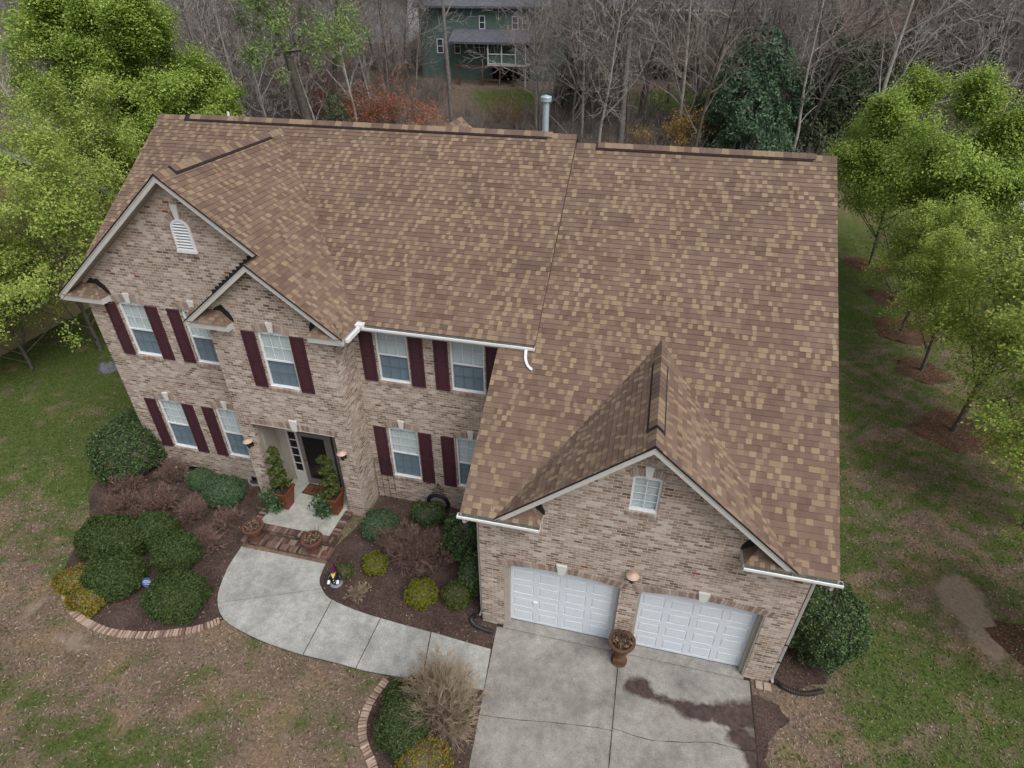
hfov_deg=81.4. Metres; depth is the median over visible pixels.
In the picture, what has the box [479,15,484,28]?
window
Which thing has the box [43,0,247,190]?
pear tree
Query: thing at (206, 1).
bare tree
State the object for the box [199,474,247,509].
foundation shrub
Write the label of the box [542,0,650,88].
bare tree
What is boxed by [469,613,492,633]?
drain pipe
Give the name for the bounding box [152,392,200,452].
window
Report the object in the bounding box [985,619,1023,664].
mulch ring
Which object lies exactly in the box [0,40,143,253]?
pear tree
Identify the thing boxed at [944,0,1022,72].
bare tree
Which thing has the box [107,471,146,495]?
bare shrub
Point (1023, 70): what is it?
bare tree
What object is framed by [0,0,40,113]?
bare tree
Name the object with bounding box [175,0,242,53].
bare tree
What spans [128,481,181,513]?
bare shrub
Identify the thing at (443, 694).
bare shrub
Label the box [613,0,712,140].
bare tree
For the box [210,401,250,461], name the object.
window
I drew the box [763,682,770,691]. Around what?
paver
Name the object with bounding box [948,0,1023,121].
bare tree
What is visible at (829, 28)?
bare tree
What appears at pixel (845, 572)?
leaf litter
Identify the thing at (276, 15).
tree
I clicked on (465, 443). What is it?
window
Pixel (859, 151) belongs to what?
pear tree
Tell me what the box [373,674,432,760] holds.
boxwood shrub
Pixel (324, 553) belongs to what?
clay ornament
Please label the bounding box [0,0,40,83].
bare tree
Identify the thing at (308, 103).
bare tree
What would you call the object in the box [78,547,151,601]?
boxwood shrub
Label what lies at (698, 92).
bare tree
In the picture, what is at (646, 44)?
bare tree
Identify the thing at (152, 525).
boxwood shrub
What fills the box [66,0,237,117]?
bare tree
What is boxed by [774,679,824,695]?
drain pipe
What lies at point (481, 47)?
window
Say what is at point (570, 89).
cedar tree
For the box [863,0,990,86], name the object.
bare tree
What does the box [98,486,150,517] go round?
bare shrub
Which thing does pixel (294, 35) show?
bare tree
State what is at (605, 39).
bare tree
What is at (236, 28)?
bare tree
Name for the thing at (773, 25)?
bare tree
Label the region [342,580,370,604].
bare shrub
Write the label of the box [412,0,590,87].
neighbour house
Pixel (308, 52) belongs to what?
bare tree
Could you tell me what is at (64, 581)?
dwarf shrub
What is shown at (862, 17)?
bare tree
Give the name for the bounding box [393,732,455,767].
dwarf shrub
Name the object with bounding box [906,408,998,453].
mulch ring
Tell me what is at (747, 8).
bare tree
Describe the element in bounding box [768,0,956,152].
bare tree
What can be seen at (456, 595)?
dwarf shrub
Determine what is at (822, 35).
bare tree
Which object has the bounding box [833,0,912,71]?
bare tree
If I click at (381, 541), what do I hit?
bare shrub
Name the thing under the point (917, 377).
mulch ring
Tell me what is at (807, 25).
bare tree
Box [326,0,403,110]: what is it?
bare tree
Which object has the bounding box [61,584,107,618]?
dwarf shrub
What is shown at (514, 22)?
window
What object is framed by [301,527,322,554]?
flower pot
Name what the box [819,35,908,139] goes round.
cedar tree
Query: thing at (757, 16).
bare tree
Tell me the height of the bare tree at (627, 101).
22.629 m
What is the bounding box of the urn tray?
[611,654,626,667]
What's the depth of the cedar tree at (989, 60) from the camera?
55.32 m
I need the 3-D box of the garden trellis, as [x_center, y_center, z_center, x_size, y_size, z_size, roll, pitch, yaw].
[-4.066,3.057,19.093,0.616,1.848,0.017,8,35,11]
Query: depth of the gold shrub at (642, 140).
51.40 m
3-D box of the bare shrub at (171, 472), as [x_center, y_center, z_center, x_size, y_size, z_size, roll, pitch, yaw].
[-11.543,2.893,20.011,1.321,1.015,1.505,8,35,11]
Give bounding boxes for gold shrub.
[620,118,662,144]
[659,99,715,146]
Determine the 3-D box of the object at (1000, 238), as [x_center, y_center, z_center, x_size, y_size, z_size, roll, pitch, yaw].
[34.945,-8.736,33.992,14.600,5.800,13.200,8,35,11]
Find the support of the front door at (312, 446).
in the brick house at (592, 389)
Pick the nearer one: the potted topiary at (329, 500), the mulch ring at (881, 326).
the potted topiary at (329, 500)
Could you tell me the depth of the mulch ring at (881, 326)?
29.42 m
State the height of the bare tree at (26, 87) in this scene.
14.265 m
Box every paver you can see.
[755,680,762,689]
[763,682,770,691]
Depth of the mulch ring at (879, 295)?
32.81 m
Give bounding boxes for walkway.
[217,547,490,689]
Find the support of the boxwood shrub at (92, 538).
on the mulch bed at (141, 618)
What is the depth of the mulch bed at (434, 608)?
16.95 m
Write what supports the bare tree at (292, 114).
on the lawn at (970, 606)
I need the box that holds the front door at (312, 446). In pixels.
[296,431,332,483]
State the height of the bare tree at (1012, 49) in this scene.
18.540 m
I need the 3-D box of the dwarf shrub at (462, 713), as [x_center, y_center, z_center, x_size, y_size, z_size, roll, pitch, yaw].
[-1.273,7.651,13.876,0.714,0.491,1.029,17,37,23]
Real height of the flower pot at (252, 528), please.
0.764 m
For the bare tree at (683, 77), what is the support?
on the lawn at (970, 606)
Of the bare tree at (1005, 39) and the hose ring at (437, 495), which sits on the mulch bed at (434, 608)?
the hose ring at (437, 495)
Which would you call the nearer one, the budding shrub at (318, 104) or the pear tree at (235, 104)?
the pear tree at (235, 104)
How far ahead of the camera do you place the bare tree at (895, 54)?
41.88 m
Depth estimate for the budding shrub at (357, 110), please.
54.94 m
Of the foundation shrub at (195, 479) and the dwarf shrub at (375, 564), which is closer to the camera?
the dwarf shrub at (375, 564)
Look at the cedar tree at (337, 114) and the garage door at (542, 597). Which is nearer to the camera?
the garage door at (542, 597)
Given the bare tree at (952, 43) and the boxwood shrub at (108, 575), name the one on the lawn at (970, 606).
the bare tree at (952, 43)
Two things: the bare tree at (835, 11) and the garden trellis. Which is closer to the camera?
the garden trellis
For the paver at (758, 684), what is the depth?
14.60 m
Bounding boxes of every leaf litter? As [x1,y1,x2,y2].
[3,260,1023,767]
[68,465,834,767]
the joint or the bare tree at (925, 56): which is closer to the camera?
the joint
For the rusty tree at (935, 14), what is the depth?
52.20 m
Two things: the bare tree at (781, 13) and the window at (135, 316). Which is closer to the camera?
the window at (135, 316)
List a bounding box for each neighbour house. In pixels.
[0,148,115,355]
[316,0,419,42]
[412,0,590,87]
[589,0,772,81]
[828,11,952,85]
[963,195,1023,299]
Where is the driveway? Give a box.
[469,619,756,767]
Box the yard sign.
[142,578,151,586]
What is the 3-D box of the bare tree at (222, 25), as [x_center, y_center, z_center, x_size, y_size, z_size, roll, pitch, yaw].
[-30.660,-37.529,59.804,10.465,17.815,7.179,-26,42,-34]
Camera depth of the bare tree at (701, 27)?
59.60 m
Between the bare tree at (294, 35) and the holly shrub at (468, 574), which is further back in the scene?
the bare tree at (294, 35)
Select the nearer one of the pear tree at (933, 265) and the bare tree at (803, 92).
the pear tree at (933, 265)
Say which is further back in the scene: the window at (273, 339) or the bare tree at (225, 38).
the bare tree at (225, 38)
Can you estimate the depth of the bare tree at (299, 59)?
52.05 m
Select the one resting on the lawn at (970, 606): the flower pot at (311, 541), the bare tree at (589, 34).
the bare tree at (589, 34)
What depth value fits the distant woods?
108.24 m
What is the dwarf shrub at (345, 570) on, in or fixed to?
on the mulch bed at (434, 608)
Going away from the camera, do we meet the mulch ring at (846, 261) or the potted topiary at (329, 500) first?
the potted topiary at (329, 500)
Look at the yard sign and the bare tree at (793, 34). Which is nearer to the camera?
the yard sign
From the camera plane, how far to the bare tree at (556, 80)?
51.88 m
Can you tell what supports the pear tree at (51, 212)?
on the lawn at (970, 606)
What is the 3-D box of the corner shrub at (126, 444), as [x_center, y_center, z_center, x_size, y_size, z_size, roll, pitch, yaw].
[-13.102,2.044,20.220,2.361,2.272,2.708,8,35,11]
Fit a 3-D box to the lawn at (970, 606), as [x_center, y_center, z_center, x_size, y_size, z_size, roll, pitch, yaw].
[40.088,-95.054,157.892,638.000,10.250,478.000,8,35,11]
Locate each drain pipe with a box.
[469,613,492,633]
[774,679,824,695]
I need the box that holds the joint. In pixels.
[468,624,758,767]
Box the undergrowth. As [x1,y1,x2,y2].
[0,1,1023,189]
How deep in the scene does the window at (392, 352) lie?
16.64 m
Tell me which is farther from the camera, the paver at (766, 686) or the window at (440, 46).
the window at (440, 46)
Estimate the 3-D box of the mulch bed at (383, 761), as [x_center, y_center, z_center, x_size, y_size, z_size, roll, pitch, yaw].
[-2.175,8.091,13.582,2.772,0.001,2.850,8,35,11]
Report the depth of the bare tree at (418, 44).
63.98 m
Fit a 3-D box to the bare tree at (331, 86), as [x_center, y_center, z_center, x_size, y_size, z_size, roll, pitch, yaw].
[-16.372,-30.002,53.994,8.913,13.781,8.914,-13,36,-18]
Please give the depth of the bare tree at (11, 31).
55.68 m
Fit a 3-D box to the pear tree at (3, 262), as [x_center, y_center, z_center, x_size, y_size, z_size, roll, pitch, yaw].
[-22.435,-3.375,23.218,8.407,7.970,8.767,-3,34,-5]
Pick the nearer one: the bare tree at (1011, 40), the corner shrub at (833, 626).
the corner shrub at (833, 626)
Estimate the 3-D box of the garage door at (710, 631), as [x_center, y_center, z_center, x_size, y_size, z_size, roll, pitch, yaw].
[4.407,5.830,14.529,2.670,2.664,0.054,8,35,11]
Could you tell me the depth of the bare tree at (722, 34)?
59.20 m
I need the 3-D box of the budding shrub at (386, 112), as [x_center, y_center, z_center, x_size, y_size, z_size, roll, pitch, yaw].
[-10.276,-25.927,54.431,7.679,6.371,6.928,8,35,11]
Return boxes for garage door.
[511,566,617,638]
[633,592,757,666]
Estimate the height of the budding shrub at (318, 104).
7.768 m
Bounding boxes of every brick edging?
[61,592,219,638]
[358,677,388,767]
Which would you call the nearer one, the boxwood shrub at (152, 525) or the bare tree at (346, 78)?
the boxwood shrub at (152, 525)
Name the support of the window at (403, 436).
in the brick house at (592, 389)
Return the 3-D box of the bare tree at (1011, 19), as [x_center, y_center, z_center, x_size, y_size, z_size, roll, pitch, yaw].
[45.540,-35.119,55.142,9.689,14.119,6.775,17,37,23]
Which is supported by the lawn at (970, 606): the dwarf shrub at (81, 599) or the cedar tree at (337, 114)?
the cedar tree at (337, 114)
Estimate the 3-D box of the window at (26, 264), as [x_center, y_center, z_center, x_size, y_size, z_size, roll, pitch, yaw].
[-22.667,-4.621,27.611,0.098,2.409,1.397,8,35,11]
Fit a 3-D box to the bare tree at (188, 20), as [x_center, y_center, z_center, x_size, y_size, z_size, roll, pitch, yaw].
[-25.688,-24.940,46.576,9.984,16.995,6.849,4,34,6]
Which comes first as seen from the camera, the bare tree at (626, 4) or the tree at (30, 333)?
the tree at (30, 333)
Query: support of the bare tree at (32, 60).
on the lawn at (970, 606)
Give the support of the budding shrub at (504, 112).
on the lawn at (970, 606)
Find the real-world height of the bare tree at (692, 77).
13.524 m
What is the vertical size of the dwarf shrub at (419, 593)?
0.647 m
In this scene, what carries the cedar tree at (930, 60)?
on the lawn at (970, 606)
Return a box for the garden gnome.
[327,563,342,587]
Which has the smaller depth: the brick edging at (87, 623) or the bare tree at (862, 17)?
the brick edging at (87, 623)
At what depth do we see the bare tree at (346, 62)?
60.37 m
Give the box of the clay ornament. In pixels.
[321,550,327,555]
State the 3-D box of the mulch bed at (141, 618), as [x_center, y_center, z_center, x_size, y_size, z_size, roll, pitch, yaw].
[-10.919,4.750,18.328,7.410,0.290,5.946,8,35,11]
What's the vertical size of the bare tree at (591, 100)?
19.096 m
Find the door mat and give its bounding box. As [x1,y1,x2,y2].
[302,483,326,496]
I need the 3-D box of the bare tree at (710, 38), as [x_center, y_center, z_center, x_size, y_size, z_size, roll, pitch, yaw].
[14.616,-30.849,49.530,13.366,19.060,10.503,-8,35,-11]
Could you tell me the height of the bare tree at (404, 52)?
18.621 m
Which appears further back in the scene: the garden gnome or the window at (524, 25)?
the window at (524, 25)
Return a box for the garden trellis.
[374,457,396,498]
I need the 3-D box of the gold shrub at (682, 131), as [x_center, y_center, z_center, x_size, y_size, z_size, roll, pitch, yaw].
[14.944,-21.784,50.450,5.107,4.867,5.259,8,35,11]
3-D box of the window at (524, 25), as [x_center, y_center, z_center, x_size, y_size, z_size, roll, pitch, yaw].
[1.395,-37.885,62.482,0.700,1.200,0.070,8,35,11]
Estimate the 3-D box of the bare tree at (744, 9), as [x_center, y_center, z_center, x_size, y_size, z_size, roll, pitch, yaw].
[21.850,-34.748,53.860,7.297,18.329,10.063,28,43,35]
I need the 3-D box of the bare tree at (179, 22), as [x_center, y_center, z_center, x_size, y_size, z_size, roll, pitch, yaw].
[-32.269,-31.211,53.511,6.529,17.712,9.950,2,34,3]
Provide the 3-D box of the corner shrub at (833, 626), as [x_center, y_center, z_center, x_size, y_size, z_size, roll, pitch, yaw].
[7.920,5.889,15.076,2.216,2.129,2.481,8,35,11]
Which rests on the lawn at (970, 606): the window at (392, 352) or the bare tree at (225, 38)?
the bare tree at (225, 38)
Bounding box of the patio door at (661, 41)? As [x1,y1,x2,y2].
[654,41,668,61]
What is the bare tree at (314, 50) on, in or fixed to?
on the lawn at (970, 606)
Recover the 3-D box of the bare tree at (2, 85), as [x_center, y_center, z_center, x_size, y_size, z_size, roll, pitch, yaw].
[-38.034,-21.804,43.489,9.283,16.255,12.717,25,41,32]
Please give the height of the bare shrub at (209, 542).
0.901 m
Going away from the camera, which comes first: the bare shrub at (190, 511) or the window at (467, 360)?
the window at (467, 360)
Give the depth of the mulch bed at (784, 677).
14.87 m
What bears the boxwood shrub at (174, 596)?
on the mulch bed at (141, 618)
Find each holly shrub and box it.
[440,509,477,564]
[457,550,479,597]
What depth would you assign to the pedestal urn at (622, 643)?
14.67 m
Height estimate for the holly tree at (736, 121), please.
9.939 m
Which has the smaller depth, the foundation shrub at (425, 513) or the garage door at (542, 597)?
the garage door at (542, 597)
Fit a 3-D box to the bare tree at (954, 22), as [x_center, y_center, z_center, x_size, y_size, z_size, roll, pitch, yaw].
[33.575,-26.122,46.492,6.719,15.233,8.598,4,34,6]
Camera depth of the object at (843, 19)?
60.66 m
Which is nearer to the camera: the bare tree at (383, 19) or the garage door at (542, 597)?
the garage door at (542, 597)
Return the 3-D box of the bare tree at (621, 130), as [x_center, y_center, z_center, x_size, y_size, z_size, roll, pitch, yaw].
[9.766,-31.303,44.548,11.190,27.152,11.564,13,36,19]
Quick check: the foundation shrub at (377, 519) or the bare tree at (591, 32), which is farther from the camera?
the bare tree at (591, 32)
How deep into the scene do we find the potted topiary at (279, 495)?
18.54 m
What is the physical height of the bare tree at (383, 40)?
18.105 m
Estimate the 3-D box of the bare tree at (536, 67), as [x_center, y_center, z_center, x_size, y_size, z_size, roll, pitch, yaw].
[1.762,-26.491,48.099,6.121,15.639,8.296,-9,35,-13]
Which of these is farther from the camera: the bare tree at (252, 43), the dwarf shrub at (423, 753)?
the bare tree at (252, 43)
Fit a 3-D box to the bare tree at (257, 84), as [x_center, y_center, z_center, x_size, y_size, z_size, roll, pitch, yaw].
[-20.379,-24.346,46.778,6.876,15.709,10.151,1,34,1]
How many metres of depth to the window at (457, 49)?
65.36 m
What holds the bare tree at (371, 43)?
on the lawn at (970, 606)
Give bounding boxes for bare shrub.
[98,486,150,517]
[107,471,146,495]
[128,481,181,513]
[153,453,192,488]
[169,492,207,527]
[191,521,226,560]
[210,502,246,535]
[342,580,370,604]
[369,519,407,554]
[379,520,445,576]
[391,642,489,753]
[412,524,453,566]
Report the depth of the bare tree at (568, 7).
46.89 m
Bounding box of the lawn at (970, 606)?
[0,0,1023,767]
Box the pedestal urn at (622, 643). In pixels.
[609,628,635,666]
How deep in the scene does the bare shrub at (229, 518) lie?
18.50 m
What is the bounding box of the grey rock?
[97,361,116,373]
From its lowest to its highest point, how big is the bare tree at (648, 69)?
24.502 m
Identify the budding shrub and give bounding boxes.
[268,53,358,119]
[312,81,391,122]
[357,62,441,124]
[406,94,453,125]
[481,75,532,129]
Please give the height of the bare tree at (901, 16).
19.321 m
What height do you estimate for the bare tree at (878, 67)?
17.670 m
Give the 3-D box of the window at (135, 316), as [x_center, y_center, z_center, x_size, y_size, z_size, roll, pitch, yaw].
[-10.999,-1.739,17.655,1.093,2.205,0.295,8,35,11]
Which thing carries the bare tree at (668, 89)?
on the lawn at (970, 606)
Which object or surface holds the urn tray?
on the driveway
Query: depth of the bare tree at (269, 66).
56.17 m
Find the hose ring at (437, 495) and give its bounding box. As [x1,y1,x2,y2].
[427,483,449,509]
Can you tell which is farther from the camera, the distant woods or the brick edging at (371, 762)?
the distant woods
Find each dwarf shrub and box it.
[50,562,87,596]
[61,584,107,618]
[336,562,353,579]
[361,549,389,576]
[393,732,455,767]
[402,577,438,611]
[439,578,472,611]
[439,696,475,736]
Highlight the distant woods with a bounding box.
[166,0,1008,14]
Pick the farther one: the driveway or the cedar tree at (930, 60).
the cedar tree at (930, 60)
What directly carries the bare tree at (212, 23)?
on the lawn at (970, 606)
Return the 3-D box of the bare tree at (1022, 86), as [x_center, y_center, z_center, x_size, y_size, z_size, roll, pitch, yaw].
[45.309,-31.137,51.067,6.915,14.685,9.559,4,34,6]
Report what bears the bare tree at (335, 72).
on the lawn at (970, 606)
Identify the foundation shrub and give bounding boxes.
[184,467,215,491]
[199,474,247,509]
[360,508,400,540]
[409,500,446,529]
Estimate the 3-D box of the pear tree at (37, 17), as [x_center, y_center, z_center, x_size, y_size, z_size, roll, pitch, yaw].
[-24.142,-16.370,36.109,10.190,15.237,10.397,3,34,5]
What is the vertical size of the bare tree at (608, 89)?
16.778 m
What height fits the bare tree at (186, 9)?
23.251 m
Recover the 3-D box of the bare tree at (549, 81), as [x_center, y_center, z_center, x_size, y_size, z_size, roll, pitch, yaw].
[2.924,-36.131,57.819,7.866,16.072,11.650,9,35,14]
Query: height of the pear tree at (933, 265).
6.899 m
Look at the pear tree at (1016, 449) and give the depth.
17.44 m
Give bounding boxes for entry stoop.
[240,478,352,560]
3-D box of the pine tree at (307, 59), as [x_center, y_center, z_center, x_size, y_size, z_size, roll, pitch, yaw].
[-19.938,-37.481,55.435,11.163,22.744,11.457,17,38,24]
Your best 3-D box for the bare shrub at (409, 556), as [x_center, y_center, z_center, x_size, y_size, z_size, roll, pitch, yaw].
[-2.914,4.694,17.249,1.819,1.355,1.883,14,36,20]
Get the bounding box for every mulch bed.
[65,464,265,634]
[320,495,496,648]
[363,677,482,767]
[752,695,788,767]
[769,645,832,689]
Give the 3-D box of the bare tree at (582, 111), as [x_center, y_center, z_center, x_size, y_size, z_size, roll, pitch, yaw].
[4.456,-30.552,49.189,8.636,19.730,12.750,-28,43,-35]
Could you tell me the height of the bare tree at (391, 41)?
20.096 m
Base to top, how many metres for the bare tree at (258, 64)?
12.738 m
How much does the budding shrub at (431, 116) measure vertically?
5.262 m
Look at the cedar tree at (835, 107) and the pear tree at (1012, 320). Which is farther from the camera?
the cedar tree at (835, 107)
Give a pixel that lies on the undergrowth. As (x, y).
(658, 118)
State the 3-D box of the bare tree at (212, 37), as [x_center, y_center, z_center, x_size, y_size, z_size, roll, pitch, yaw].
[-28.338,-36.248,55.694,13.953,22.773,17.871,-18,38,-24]
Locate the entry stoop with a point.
(284, 530)
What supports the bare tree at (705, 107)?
on the lawn at (970, 606)
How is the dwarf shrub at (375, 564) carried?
on the mulch bed at (434, 608)
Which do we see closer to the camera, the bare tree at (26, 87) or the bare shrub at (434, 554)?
the bare shrub at (434, 554)
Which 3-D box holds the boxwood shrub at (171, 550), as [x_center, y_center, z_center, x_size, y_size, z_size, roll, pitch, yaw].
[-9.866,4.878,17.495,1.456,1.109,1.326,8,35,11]
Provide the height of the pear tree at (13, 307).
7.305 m
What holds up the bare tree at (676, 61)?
on the lawn at (970, 606)
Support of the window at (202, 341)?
in the brick house at (592, 389)
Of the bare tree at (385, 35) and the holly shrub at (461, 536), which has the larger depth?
the bare tree at (385, 35)
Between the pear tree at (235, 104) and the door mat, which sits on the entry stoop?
the door mat
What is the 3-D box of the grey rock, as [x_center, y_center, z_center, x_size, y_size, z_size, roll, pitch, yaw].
[-17.777,-0.679,26.163,1.075,0.624,0.794,8,35,11]
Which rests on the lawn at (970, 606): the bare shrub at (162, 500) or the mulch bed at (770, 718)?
the mulch bed at (770, 718)
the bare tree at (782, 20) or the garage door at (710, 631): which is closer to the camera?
the garage door at (710, 631)
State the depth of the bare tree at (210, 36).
54.92 m
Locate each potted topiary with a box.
[257,446,294,513]
[307,454,344,519]
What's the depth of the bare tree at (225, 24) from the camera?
71.59 m
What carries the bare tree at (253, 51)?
on the lawn at (970, 606)
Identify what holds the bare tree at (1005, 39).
on the lawn at (970, 606)
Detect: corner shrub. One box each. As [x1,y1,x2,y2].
[83,406,168,483]
[786,577,874,680]
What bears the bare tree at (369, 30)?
on the lawn at (970, 606)
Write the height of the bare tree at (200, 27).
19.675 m
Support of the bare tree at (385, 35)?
on the lawn at (970, 606)
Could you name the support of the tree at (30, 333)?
on the lawn at (970, 606)
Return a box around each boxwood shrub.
[72,513,148,561]
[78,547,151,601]
[134,510,181,549]
[138,565,213,626]
[148,529,203,573]
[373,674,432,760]
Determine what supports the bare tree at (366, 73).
on the lawn at (970, 606)
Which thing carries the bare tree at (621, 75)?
on the lawn at (970, 606)
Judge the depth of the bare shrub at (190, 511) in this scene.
18.78 m
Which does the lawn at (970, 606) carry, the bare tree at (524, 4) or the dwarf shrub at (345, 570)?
the bare tree at (524, 4)
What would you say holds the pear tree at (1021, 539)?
on the mulch ring at (995, 636)
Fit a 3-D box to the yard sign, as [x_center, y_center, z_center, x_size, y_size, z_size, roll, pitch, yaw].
[-10.191,5.725,16.628,0.277,0.639,0.021,1,6,1]
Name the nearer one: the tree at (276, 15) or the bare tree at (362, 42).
the tree at (276, 15)
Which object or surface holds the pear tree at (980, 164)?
on the mulch ring at (879, 295)
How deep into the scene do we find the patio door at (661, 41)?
64.38 m
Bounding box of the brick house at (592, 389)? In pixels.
[58,95,843,682]
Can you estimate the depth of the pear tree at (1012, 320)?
20.39 m
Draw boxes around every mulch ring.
[843,257,892,272]
[864,289,911,309]
[872,316,939,345]
[894,358,955,384]
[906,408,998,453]
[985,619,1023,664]
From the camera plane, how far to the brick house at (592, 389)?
15.40 m
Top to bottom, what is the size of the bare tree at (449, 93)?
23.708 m
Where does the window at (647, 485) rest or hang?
in the brick house at (592, 389)
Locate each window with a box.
[6,264,46,313]
[111,292,164,360]
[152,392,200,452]
[175,300,220,368]
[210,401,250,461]
[251,322,302,394]
[374,333,412,388]
[383,420,423,483]
[436,39,443,52]
[450,342,486,398]
[452,431,477,490]
[454,44,460,53]
[473,44,484,54]
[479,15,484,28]
[512,16,517,29]
[522,17,528,29]
[625,465,669,519]
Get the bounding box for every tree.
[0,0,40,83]
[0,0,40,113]
[0,0,54,83]
[0,0,62,130]
[0,0,182,191]
[0,1,71,161]
[0,2,72,157]
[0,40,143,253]
[0,88,129,351]
[0,221,79,369]
[0,227,87,345]
[1,9,74,97]
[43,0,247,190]
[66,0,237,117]
[136,56,249,116]
[150,0,245,111]
[155,0,196,69]
[157,0,199,63]
[159,0,259,84]
[159,0,278,79]
[160,0,283,111]
[170,0,238,56]
[173,0,265,94]
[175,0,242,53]
[177,0,285,116]
[179,0,248,73]
[181,1,239,65]
[200,0,294,117]
[200,0,312,117]
[219,4,257,45]
[222,2,284,113]
[225,0,371,119]
[230,8,296,103]
[233,1,311,118]
[237,0,326,118]
[242,0,380,120]
[253,0,350,120]
[258,2,364,97]
[270,0,355,109]
[276,0,364,107]
[278,0,331,117]
[285,0,372,116]
[289,0,377,121]
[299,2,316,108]
[309,0,400,83]
[316,2,369,102]
[320,87,350,121]
[324,0,415,104]
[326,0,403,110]
[327,0,376,95]
[328,0,380,97]
[343,0,420,107]
[361,10,381,67]
[369,0,473,91]
[375,0,439,93]
[379,2,410,63]
[395,0,453,83]
[441,0,453,122]
[460,0,580,125]
[492,0,609,135]
[497,0,575,130]
[506,0,575,93]
[512,0,634,133]
[519,0,589,128]
[522,0,663,134]
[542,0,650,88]
[547,28,604,107]
[555,0,634,120]
[568,0,677,142]
[569,0,655,120]
[575,0,729,144]
[580,0,675,139]
[587,0,671,101]
[587,3,635,65]
[594,1,646,82]
[598,0,695,115]
[607,2,682,104]
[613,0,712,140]
[617,0,637,142]
[644,0,796,120]
[646,0,721,102]
[646,0,776,146]
[656,0,801,129]
[660,0,742,106]
[673,3,767,88]
[673,19,822,152]
[687,0,796,87]
[691,0,771,71]
[697,0,810,93]
[709,0,794,55]
[712,0,814,112]
[716,0,832,63]
[732,0,820,69]
[736,0,823,140]
[744,0,906,147]
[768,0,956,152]
[776,0,921,106]
[778,0,806,93]
[784,31,878,155]
[796,0,908,78]
[799,0,898,70]
[801,1,813,50]
[802,0,876,32]
[804,0,990,132]
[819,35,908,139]
[821,0,1023,138]
[822,58,958,264]
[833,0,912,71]
[837,57,1023,299]
[859,190,1006,330]
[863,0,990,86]
[876,6,946,105]
[877,0,1013,84]
[878,221,1017,370]
[890,0,966,71]
[907,0,1012,130]
[909,1,1017,92]
[914,207,1023,431]
[927,0,1023,133]
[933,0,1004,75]
[939,334,1023,528]
[942,0,968,73]
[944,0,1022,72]
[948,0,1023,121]
[963,0,1023,110]
[987,0,1023,52]
[994,0,1023,90]
[994,513,1023,565]
[1006,1,1023,109]
[1012,52,1023,116]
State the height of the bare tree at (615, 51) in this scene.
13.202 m
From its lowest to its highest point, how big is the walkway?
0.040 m
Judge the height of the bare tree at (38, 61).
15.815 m
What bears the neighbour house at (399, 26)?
on the lawn at (970, 606)

